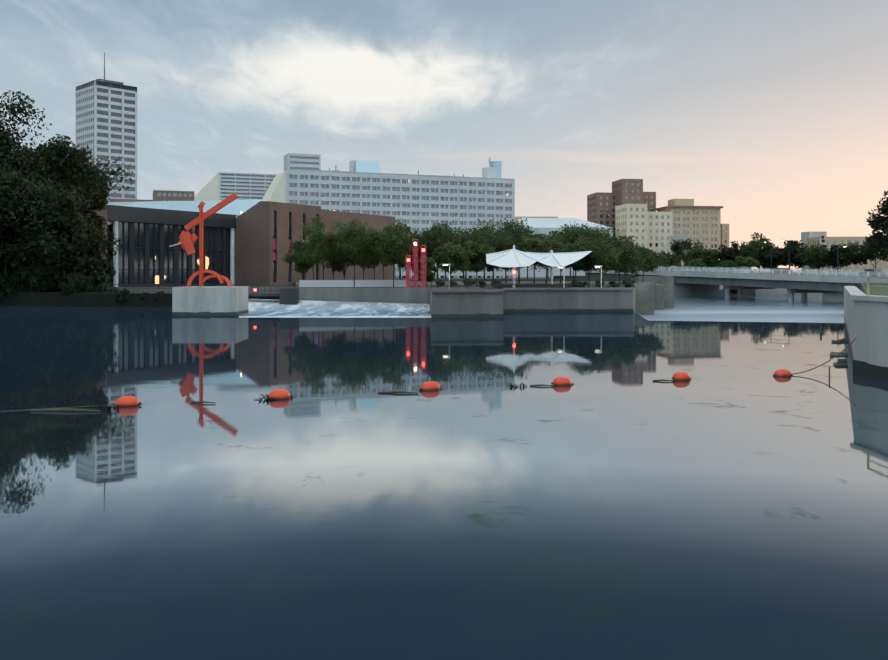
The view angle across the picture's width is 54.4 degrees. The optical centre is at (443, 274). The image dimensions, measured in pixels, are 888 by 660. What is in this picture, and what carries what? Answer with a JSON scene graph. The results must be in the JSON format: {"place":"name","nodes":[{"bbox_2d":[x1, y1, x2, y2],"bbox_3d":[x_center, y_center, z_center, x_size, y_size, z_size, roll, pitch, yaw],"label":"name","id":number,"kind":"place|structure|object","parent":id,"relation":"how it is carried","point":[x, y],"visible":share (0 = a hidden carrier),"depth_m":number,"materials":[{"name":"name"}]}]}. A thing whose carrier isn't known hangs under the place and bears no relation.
{"place":"outdoors","nodes":[
{"label":"outdoors","id":0,"kind":"place"},
{"bbox_2d":[12,206,106,258],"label":"century center west wing","id":1,"kind":"structure","parent":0,"point":[103,212],"depth_m":154.58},
{"bbox_2d":[0,285,295,306],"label":"riverside terrace","id":2,"kind":"structure","parent":0,"point":[70,299],"depth_m":109.06,"materials":[{"name":"concrete"}]},
{"bbox_2d":[0,221,24,284],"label":"tree","id":3,"kind":"object","parent":2,"relation":"on","point":[10,270],"visible":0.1,"depth_m":115.04,"materials":[{"name":"green plant"}]},
{"bbox_2d":[0,265,59,297],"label":"bank shrub","id":4,"kind":"object","parent":2,"relation":"on","point":[36,285],"visible":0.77,"depth_m":112.06,"materials":[{"name":"green plant"}]},
{"bbox_2d":[0,167,64,281],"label":"tree","id":5,"kind":"object","parent":2,"relation":"on","point":[19,198],"visible":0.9,"depth_m":112.76,"materials":[{"name":"green plant"}]},
{"bbox_2d":[13,256,70,286],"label":"bush","id":6,"kind":"object","parent":2,"relation":"on","point":[45,269],"visible":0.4,"depth_m":111.97,"materials":[{"name":"green plant"}]},
{"bbox_2d":[2,187,122,291],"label":"tree","id":7,"kind":"object","parent":2,"relation":"on","point":[51,238],"visible":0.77,"depth_m":112.94,"materials":[{"name":"green plant"}]},
{"bbox_2d":[58,272,93,296],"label":"bank shrub","id":8,"kind":"object","parent":2,"relation":"on","point":[79,282],"visible":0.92,"depth_m":109.87,"materials":[{"name":"green plant"}]},
{"bbox_2d":[56,222,107,275],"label":"tree","id":9,"kind":"object","parent":2,"relation":"on","point":[87,246],"visible":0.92,"depth_m":112.77,"materials":[{"name":"green plant"}]},
{"bbox_2d":[64,256,115,289],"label":"bush","id":10,"kind":"object","parent":2,"relation":"on","point":[106,270],"visible":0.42,"depth_m":114.36,"materials":[{"name":"green plant"}]},
{"bbox_2d":[90,282,109,292],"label":"bank shrub","id":11,"kind":"object","parent":2,"relation":"on","point":[98,289],"visible":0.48,"depth_m":109.99,"materials":[{"name":"green plant"}]},
{"bbox_2d":[115,289,132,301],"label":"terrace shrub","id":12,"kind":"object","parent":2,"relation":"on","point":[121,298],"visible":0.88,"depth_m":107.19,"materials":[{"name":"green plant"}]},
{"bbox_2d":[103,284,234,292],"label":"terrace railing","id":13,"kind":"object","parent":2,"relation":"on","point":[143,288],"visible":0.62,"depth_m":108.45,"materials":[{"name":"metal"}]},
{"bbox_2d":[103,205,235,286],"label":"building facade","id":14,"kind":"structure","parent":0,"point":[146,254],"depth_m":167.78,"materials":[{"name":"glass"}]},
{"bbox_2d":[108,200,262,214],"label":"roof","id":15,"kind":"structure","parent":14,"relation":"on","point":[235,207],"depth_m":179.59,"materials":[{"name":"metal"}]},
{"bbox_2d":[235,201,394,285],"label":"brick building","id":16,"kind":"structure","parent":0,"point":[267,233],"depth_m":181.21,"materials":[{"name":"brick"}]},
{"bbox_2d":[299,280,405,286],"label":"low wall","id":17,"kind":"structure","parent":0,"point":[349,283],"depth_m":114.13,"materials":[{"name":"concrete"}]},
{"bbox_2d":[0,305,887,659],"bbox_3d":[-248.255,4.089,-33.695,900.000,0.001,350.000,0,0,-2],"label":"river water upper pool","id":18,"kind":"structure","parent":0,"point":[618,499],"depth_m":16.31,"materials":[{"name":"liquid"}]},
{"bbox_2d":[113,396,141,406],"bbox_3d":[-9.843,4.032,26.834,0.851,0.490,0.502,0,0,-2],"label":"buoy","id":19,"kind":"object","parent":18,"relation":"on","point":[126,401],"visible":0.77,"depth_m":26.66,"materials":[{"name":"plastic"}]},
{"bbox_2d":[172,286,247,312],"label":"sculpture pier","id":20,"kind":"structure","parent":18,"relation":"on","point":[211,299],"depth_m":85.73,"materials":[{"name":"concrete"}]},
{"bbox_2d":[169,193,237,286],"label":"steel sculpture","id":21,"kind":"object","parent":20,"relation":"on","point":[186,242],"visible":0.9,"depth_m":88.50,"materials":[{"name":"orange paint"}]},
{"bbox_2d":[172,309,248,314],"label":"pedestal base","id":22,"kind":"object","parent":20,"relation":"attached to","point":[210,313],"visible":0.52,"depth_m":85.71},
{"bbox_2d":[248,286,298,304],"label":"service footbridge","id":23,"kind":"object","parent":18,"relation":"on","point":[289,296],"visible":0.79,"depth_m":101.33,"materials":[{"name":"concrete"}]},
{"bbox_2d":[266,389,292,399],"bbox_3d":[-5.401,4.025,28.361,0.834,0.491,0.530,0,0,-2],"label":"buoy","id":24,"kind":"object","parent":18,"relation":"on","point":[278,394],"visible":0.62,"depth_m":28.19,"materials":[{"name":"plastic"}]},
{"bbox_2d":[239,299,430,317],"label":"spillway water","id":25,"kind":"structure","parent":18,"relation":"on","point":[300,309],"depth_m":97.18,"materials":[{"name":"liquid"}]},
{"bbox_2d":[419,381,441,390],"bbox_3d":[-0.475,4.039,30.516,0.637,0.490,0.650,0,0,18],"label":"buoy","id":26,"kind":"object","parent":18,"relation":"on","point":[430,386],"visible":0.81,"depth_m":30.32,"materials":[{"name":"plastic"}]},
{"bbox_2d":[9,338,855,411],"bbox_3d":[-15.183,3.482,24.762,68.557,1.615,1.691,0,0,-19],"label":"buoy cable and debris","id":27,"kind":"object","parent":18,"relation":"on","point":[70,409],"visible":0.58,"depth_m":27.19,"materials":[{"name":"metal"}]},
{"bbox_2d":[551,377,572,385],"bbox_3d":[4.370,4.046,31.909,0.848,0.493,0.507,0,0,-2],"label":"buoy","id":28,"kind":"object","parent":18,"relation":"on","point":[560,381],"visible":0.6,"depth_m":31.73,"materials":[{"name":"plastic"}]},
{"bbox_2d":[672,372,690,380],"bbox_3d":[9.185,4.025,33.403,0.823,0.492,0.542,0,0,-2],"label":"buoy","id":29,"kind":"object","parent":18,"relation":"on","point":[680,376],"visible":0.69,"depth_m":33.21,"materials":[{"name":"plastic"}]},
{"bbox_2d":[773,369,792,376],"bbox_3d":[13.612,4.062,34.701,0.849,0.491,0.507,0,0,-2],"label":"buoy","id":30,"kind":"object","parent":18,"relation":"on","point":[782,372],"visible":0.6,"depth_m":34.52,"materials":[{"name":"plastic"}]},
{"bbox_2d":[820,325,847,365],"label":"brackets","id":31,"kind":"object","parent":18,"relation":"on","point":[841,353],"depth_m":43.21,"materials":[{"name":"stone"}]},
{"bbox_2d":[844,277,887,366],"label":"quay wall","id":32,"kind":"structure","parent":18,"relation":"on","point":[866,318],"depth_m":35.11,"materials":[{"name":"concrete"}]},
{"bbox_2d":[844,317,887,378],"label":"wall base","id":33,"kind":"object","parent":18,"relation":"on","point":[862,367],"visible":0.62,"depth_m":35.04,"materials":[{"name":"concrete"}]},
{"bbox_2d":[0,0,887,270],"label":"sky","id":34,"kind":"structure","parent":0,"point":[773,114],"materials":[{"name":"grey"}]},
{"bbox_2d":[295,281,635,314],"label":"island walls","id":35,"kind":"structure","parent":0,"point":[459,298],"depth_m":93.10,"materials":[{"name":"concrete"}]},
{"bbox_2d":[281,251,314,279],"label":"tree","id":36,"kind":"object","parent":35,"relation":"on","point":[301,266],"visible":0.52,"depth_m":116.90,"materials":[{"name":"green plant"}]},
{"bbox_2d":[289,215,331,279],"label":"tree","id":37,"kind":"object","parent":35,"relation":"on","point":[309,253],"visible":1,"depth_m":111.47,"materials":[{"name":"green plant"}]},
{"bbox_2d":[308,231,345,279],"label":"tree","id":38,"kind":"object","parent":35,"relation":"on","point":[327,265],"visible":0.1,"depth_m":119.61,"materials":[{"name":"green plant"}]},
{"bbox_2d":[318,232,347,279],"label":"tree","id":39,"kind":"object","parent":35,"relation":"on","point":[328,242],"visible":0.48,"depth_m":114.64,"materials":[{"name":"green plant"}]},
{"bbox_2d":[334,252,358,279],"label":"tree","id":40,"kind":"object","parent":35,"relation":"on","point":[348,262],"visible":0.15,"depth_m":120.30,"materials":[{"name":"green plant"}]},
{"bbox_2d":[328,217,372,286],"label":"tree","id":41,"kind":"object","parent":35,"relation":"on","point":[354,232],"visible":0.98,"depth_m":112.91,"materials":[{"name":"green plant"}]},
{"bbox_2d":[351,227,403,279],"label":"tree","id":42,"kind":"object","parent":35,"relation":"on","point":[377,240],"visible":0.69,"depth_m":116.26,"materials":[{"name":"green plant"}]},
{"bbox_2d":[367,218,414,286],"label":"tree","id":43,"kind":"object","parent":35,"relation":"on","point":[393,245],"visible":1,"depth_m":113.94,"materials":[{"name":"green plant"}]},
{"bbox_2d":[397,246,432,270],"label":"island tree","id":44,"kind":"object","parent":35,"relation":"on","point":[401,264],"visible":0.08,"depth_m":128.78,"materials":[{"name":"green plant"}]},
{"bbox_2d":[406,239,425,287],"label":"light columns","id":45,"kind":"structure","parent":35,"relation":"on","point":[415,271],"depth_m":107.50,"materials":[{"name":"metal"}]},
{"bbox_2d":[418,257,438,286],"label":"island tree","id":46,"kind":"object","parent":35,"relation":"on","point":[430,267],"visible":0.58,"depth_m":111.10,"materials":[{"name":"green plant"}]},
{"bbox_2d":[407,221,462,278],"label":"island tree","id":47,"kind":"object","parent":35,"relation":"on","point":[436,235],"visible":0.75,"depth_m":121.06,"materials":[{"name":"green plant"}]},
{"bbox_2d":[430,241,470,286],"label":"island tree","id":48,"kind":"object","parent":35,"relation":"on","point":[455,259],"visible":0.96,"depth_m":115.16,"materials":[{"name":"green plant"}]},
{"bbox_2d":[436,227,490,279],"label":"island tree","id":49,"kind":"object","parent":35,"relation":"on","point":[465,238],"visible":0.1,"depth_m":127.65,"materials":[{"name":"green plant"}]},
{"bbox_2d":[459,240,495,285],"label":"island tree","id":50,"kind":"object","parent":35,"relation":"on","point":[477,253],"visible":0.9,"depth_m":117.06,"materials":[{"name":"green plant"}]},
{"bbox_2d":[463,218,527,280],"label":"island tree","id":51,"kind":"object","parent":35,"relation":"on","point":[486,231],"visible":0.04,"depth_m":134.53,"materials":[{"name":"green plant"}]},
{"bbox_2d":[482,232,531,282],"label":"island tree","id":52,"kind":"object","parent":35,"relation":"on","point":[504,243],"visible":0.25,"depth_m":125.03,"materials":[{"name":"green plant"}]},
{"bbox_2d":[479,218,534,282],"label":"island tree","id":53,"kind":"object","parent":35,"relation":"on","point":[516,231],"visible":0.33,"depth_m":140.04,"materials":[{"name":"green plant"}]},
{"bbox_2d":[442,264,601,287],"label":"street lamps","id":54,"kind":"object","parent":35,"relation":"on","point":[557,267],"visible":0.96,"depth_m":99.38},
{"bbox_2d":[430,308,632,317],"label":"wall base","id":55,"kind":"object","parent":35,"relation":"attached to","point":[483,315],"visible":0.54,"depth_m":92.73,"materials":[{"name":"concrete"}]},
{"bbox_2d":[431,280,631,289],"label":"island railing","id":56,"kind":"object","parent":35,"relation":"on","point":[574,284],"visible":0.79,"depth_m":93.42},
{"bbox_2d":[523,236,553,282],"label":"island tree","id":57,"kind":"object","parent":35,"relation":"on","point":[536,245],"visible":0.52,"depth_m":127.96,"materials":[{"name":"green plant"}]},
{"bbox_2d":[486,245,591,287],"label":"tensile canopy","id":58,"kind":"object","parent":35,"relation":"on","point":[513,257],"visible":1,"depth_m":103.17,"materials":[{"name":"white fabric"}]},
{"bbox_2d":[527,231,570,282],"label":"island tree","id":59,"kind":"object","parent":35,"relation":"on","point":[550,239],"visible":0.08,"depth_m":144.56,"materials":[{"name":"green plant"}]},
{"bbox_2d":[547,240,570,282],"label":"island tree","id":60,"kind":"object","parent":35,"relation":"on","point":[558,245],"visible":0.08,"depth_m":130.00,"materials":[{"name":"green plant"}]},
{"bbox_2d":[550,243,587,280],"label":"tree","id":61,"kind":"object","parent":35,"relation":"on","point":[567,248],"visible":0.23,"depth_m":117.94,"materials":[{"name":"green plant"}]},
{"bbox_2d":[553,221,604,280],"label":"island tree","id":62,"kind":"object","parent":35,"relation":"on","point":[572,234],"visible":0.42,"depth_m":149.79,"materials":[{"name":"green plant"}]},
{"bbox_2d":[569,234,622,286],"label":"tree","id":63,"kind":"object","parent":35,"relation":"on","point":[599,255],"visible":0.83,"depth_m":111.48,"materials":[{"name":"green plant"}]},
{"bbox_2d":[576,223,625,279],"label":"island tree","id":64,"kind":"object","parent":35,"relation":"on","point":[607,239],"visible":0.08,"depth_m":152.13,"materials":[{"name":"green plant"}]},
{"bbox_2d":[597,240,645,283],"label":"tree","id":65,"kind":"object","parent":35,"relation":"on","point":[630,260],"visible":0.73,"depth_m":116.47,"materials":[{"name":"green plant"}]},
{"bbox_2d":[610,276,673,314],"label":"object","id":66,"kind":"structure","parent":35,"relation":"on","point":[653,293],"depth_m":129.79,"materials":[{"name":"concrete"}]},
{"bbox_2d":[621,248,666,281],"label":"tree","id":67,"kind":"object","parent":35,"relation":"on","point":[652,262],"visible":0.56,"depth_m":123.60,"materials":[{"name":"green plant"}]},
{"bbox_2d":[395,277,843,293],"bbox_3d":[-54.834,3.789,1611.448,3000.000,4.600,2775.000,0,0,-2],"label":"city ground","id":68,"kind":"structure","parent":0,"point":[507,279],"depth_m":250.93,"materials":[{"name":"concrete"}]},
{"bbox_2d":[76,52,136,224],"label":"office tower","id":69,"kind":"structure","parent":68,"relation":"on","point":[106,118],"depth_m":452.72,"materials":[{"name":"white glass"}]},
{"bbox_2d":[109,199,161,224],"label":"brown annex","id":70,"kind":"object","parent":68,"relation":"on","point":[123,200],"visible":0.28,"depth_m":377.65,"materials":[{"name":"beige brick"}]},
{"bbox_2d":[153,190,193,200],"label":"building","id":71,"kind":"structure","parent":68,"relation":"on","point":[164,195],"depth_m":398.52,"materials":[{"name":"beige brick"}]},
{"bbox_2d":[194,172,277,217],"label":"slab block","id":72,"kind":"structure","parent":68,"relation":"on","point":[242,186],"depth_m":479.77,"materials":[{"name":"concrete"}]},
{"bbox_2d":[262,153,514,277],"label":"building","id":73,"kind":"structure","parent":68,"relation":"on","point":[418,203],"depth_m":316.01,"materials":[{"name":"white concrete"}]},
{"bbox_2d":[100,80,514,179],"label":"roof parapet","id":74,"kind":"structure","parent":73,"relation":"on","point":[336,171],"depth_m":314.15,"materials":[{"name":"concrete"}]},
{"bbox_2d":[395,224,421,241],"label":"tree","id":75,"kind":"object","parent":68,"relation":"on","point":[415,234],"visible":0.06,"depth_m":233.10,"materials":[{"name":"green plant"}]},
{"bbox_2d":[549,224,584,275],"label":"tree","id":76,"kind":"object","parent":68,"relation":"on","point":[566,228],"visible":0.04,"depth_m":260.91,"materials":[{"name":"green plant"}]},
{"bbox_2d":[587,192,617,237],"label":"building","id":77,"kind":"structure","parent":68,"relation":"on","point":[601,208],"depth_m":439.82,"materials":[{"name":"brick"}]},
{"bbox_2d":[515,216,690,276],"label":"building","id":78,"kind":"structure","parent":68,"relation":"on","point":[542,225],"depth_m":403.55,"materials":[{"name":"beige metal"}]},
{"bbox_2d":[595,226,637,242],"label":"tree","id":79,"kind":"object","parent":68,"relation":"on","point":[628,237],"visible":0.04,"depth_m":262.64,"materials":[{"name":"green plant"}]},
{"bbox_2d":[615,204,646,247],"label":"building","id":80,"kind":"structure","parent":68,"relation":"on","point":[630,219],"depth_m":412.14,"materials":[{"name":"concrete"}]},
{"bbox_2d":[643,192,655,211],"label":"building","id":81,"kind":"structure","parent":68,"relation":"on","point":[649,199],"depth_m":442.22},
{"bbox_2d":[647,211,672,259],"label":"cream block","id":82,"kind":"structure","parent":68,"relation":"on","point":[659,229],"depth_m":420.51,"materials":[{"name":"concrete"}]},
{"bbox_2d":[664,256,681,265],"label":"bush","id":83,"kind":"object","parent":68,"relation":"on","point":[673,261],"visible":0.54,"depth_m":271.69,"materials":[{"name":"green plant"}]},
{"bbox_2d":[554,276,821,297],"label":"wall","id":84,"kind":"structure","parent":68,"relation":"on","point":[776,292],"depth_m":212.01,"materials":[{"name":"concrete"}]},
{"bbox_2d":[733,256,759,269],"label":"bush","id":85,"kind":"object","parent":84,"relation":"on","point":[746,261],"visible":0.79,"depth_m":215.63,"materials":[{"name":"green plant"}]},
{"bbox_2d":[656,199,722,269],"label":"building","id":86,"kind":"structure","parent":68,"relation":"on","point":[702,224],"depth_m":428.23,"materials":[{"name":"concrete"}]},
{"bbox_2d":[685,258,707,269],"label":"bush","id":87,"kind":"object","parent":68,"relation":"on","point":[696,263],"visible":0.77,"depth_m":236.82,"materials":[{"name":"green plant"}]},
{"bbox_2d":[682,246,718,268],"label":"street tree","id":88,"kind":"object","parent":68,"relation":"on","point":[703,254],"visible":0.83,"depth_m":253.09,"materials":[{"name":"green plant"}]},
{"bbox_2d":[721,224,728,249],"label":"building","id":89,"kind":"structure","parent":68,"relation":"on","point":[724,234],"depth_m":435.38,"materials":[{"name":"concrete"}]},
{"bbox_2d":[718,260,734,267],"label":"bush","id":90,"kind":"object","parent":68,"relation":"on","point":[728,263],"visible":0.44,"depth_m":224.88,"materials":[{"name":"green plant"}]},
{"bbox_2d":[716,241,759,262],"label":"street tree","id":91,"kind":"object","parent":68,"relation":"on","point":[731,253],"visible":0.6,"depth_m":247.68,"materials":[{"name":"green plant"}]},
{"bbox_2d":[739,232,780,268],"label":"street tree","id":92,"kind":"object","parent":68,"relation":"on","point":[764,251],"visible":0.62,"depth_m":252.06,"materials":[{"name":"green plant"}]},
{"bbox_2d":[760,259,783,267],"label":"bush","id":93,"kind":"object","parent":68,"relation":"on","point":[767,264],"visible":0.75,"depth_m":251.15,"materials":[{"name":"green plant"}]},
{"bbox_2d":[769,240,811,268],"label":"street tree","id":94,"kind":"object","parent":68,"relation":"on","point":[792,249],"visible":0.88,"depth_m":243.92,"materials":[{"name":"green plant"}]},
{"bbox_2d":[788,250,813,268],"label":"street tree","id":95,"kind":"object","parent":68,"relation":"on","point":[798,261],"visible":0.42,"depth_m":256.77,"materials":[{"name":"green plant"}]},
{"bbox_2d":[801,232,826,269],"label":"grey box","id":96,"kind":"object","parent":68,"relation":"on","point":[805,236],"visible":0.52,"depth_m":387.26,"materials":[{"name":"concrete"}]},
{"bbox_2d":[803,244,840,268],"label":"street tree","id":97,"kind":"object","parent":68,"relation":"on","point":[818,254],"visible":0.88,"depth_m":236.96,"materials":[{"name":"green plant"}]},
{"bbox_2d":[826,244,867,270],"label":"street tree","id":98,"kind":"object","parent":68,"relation":"on","point":[844,253],"visible":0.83,"depth_m":234.56,"materials":[{"name":"green plant"}]},
{"bbox_2d":[807,236,887,272],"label":"tan block","id":99,"kind":"structure","parent":68,"relation":"on","point":[842,241],"depth_m":364.50,"materials":[{"name":"concrete"}]},
{"bbox_2d":[848,236,887,268],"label":"street tree","id":100,"kind":"object","parent":68,"relation":"on","point":[867,252],"visible":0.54,"depth_m":230.23,"materials":[{"name":"green plant"}]},
{"bbox_2d":[612,179,642,205],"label":"building","id":101,"kind":"structure","parent":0,"point":[629,191],"depth_m":434.24,"materials":[{"name":"brick"}]},
{"bbox_2d":[669,238,702,262],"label":"street tree","id":102,"kind":"object","parent":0,"point":[678,248],"visible":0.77,"depth_m":331.02,"materials":[{"name":"green plant"}]},
{"bbox_2d":[640,294,843,322],"bbox_3d":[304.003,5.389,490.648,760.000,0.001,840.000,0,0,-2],"label":"river water below dam","id":103,"kind":"structure","parent":0,"point":[827,308],"depth_m":127.71,"materials":[{"name":"liquid"}]},
{"bbox_2d":[861,283,887,295],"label":"bank ground","id":104,"kind":"structure","parent":0,"point":[880,291],"depth_m":83.31,"materials":[{"name":"green plant"}]},
{"bbox_2d":[583,266,887,301],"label":"road bridge","id":105,"kind":"structure","parent":104,"relation":"on","point":[699,282],"depth_m":178.56,"materials":[{"name":"concrete"}]},
{"bbox_2d":[665,266,884,276],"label":"bridge traffic","id":106,"kind":"object","parent":105,"relation":"on","point":[775,271],"visible":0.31,"depth_m":172.75,"materials":[{"name":"paint"}]},
{"bbox_2d":[863,191,887,253],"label":"tree","id":107,"kind":"object","parent":104,"relation":"on","point":[878,222],"visible":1,"depth_m":181.47,"materials":[{"name":"green plant"}]},
{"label":"bank ground","id":108,"kind":"structure","parent":0,"visible":0},
{"bbox_2d":[0,90,66,192],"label":"tree","id":109,"kind":"object","parent":108,"relation":"on","point":[8,141],"visible":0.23,"depth_m":122.97,"materials":[{"name":"green plant"}]},
{"bbox_2d":[0,134,132,225],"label":"tree","id":110,"kind":"object","parent":108,"relation":"on","point":[68,160],"visible":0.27,"depth_m":128.50,"materials":[{"name":"green plant"}]},
{"bbox_2d":[63,164,109,233],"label":"tree","id":111,"kind":"object","parent":108,"relation":"on","point":[99,221],"visible":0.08,"depth_m":136.43,"materials":[{"name":"green plant"}]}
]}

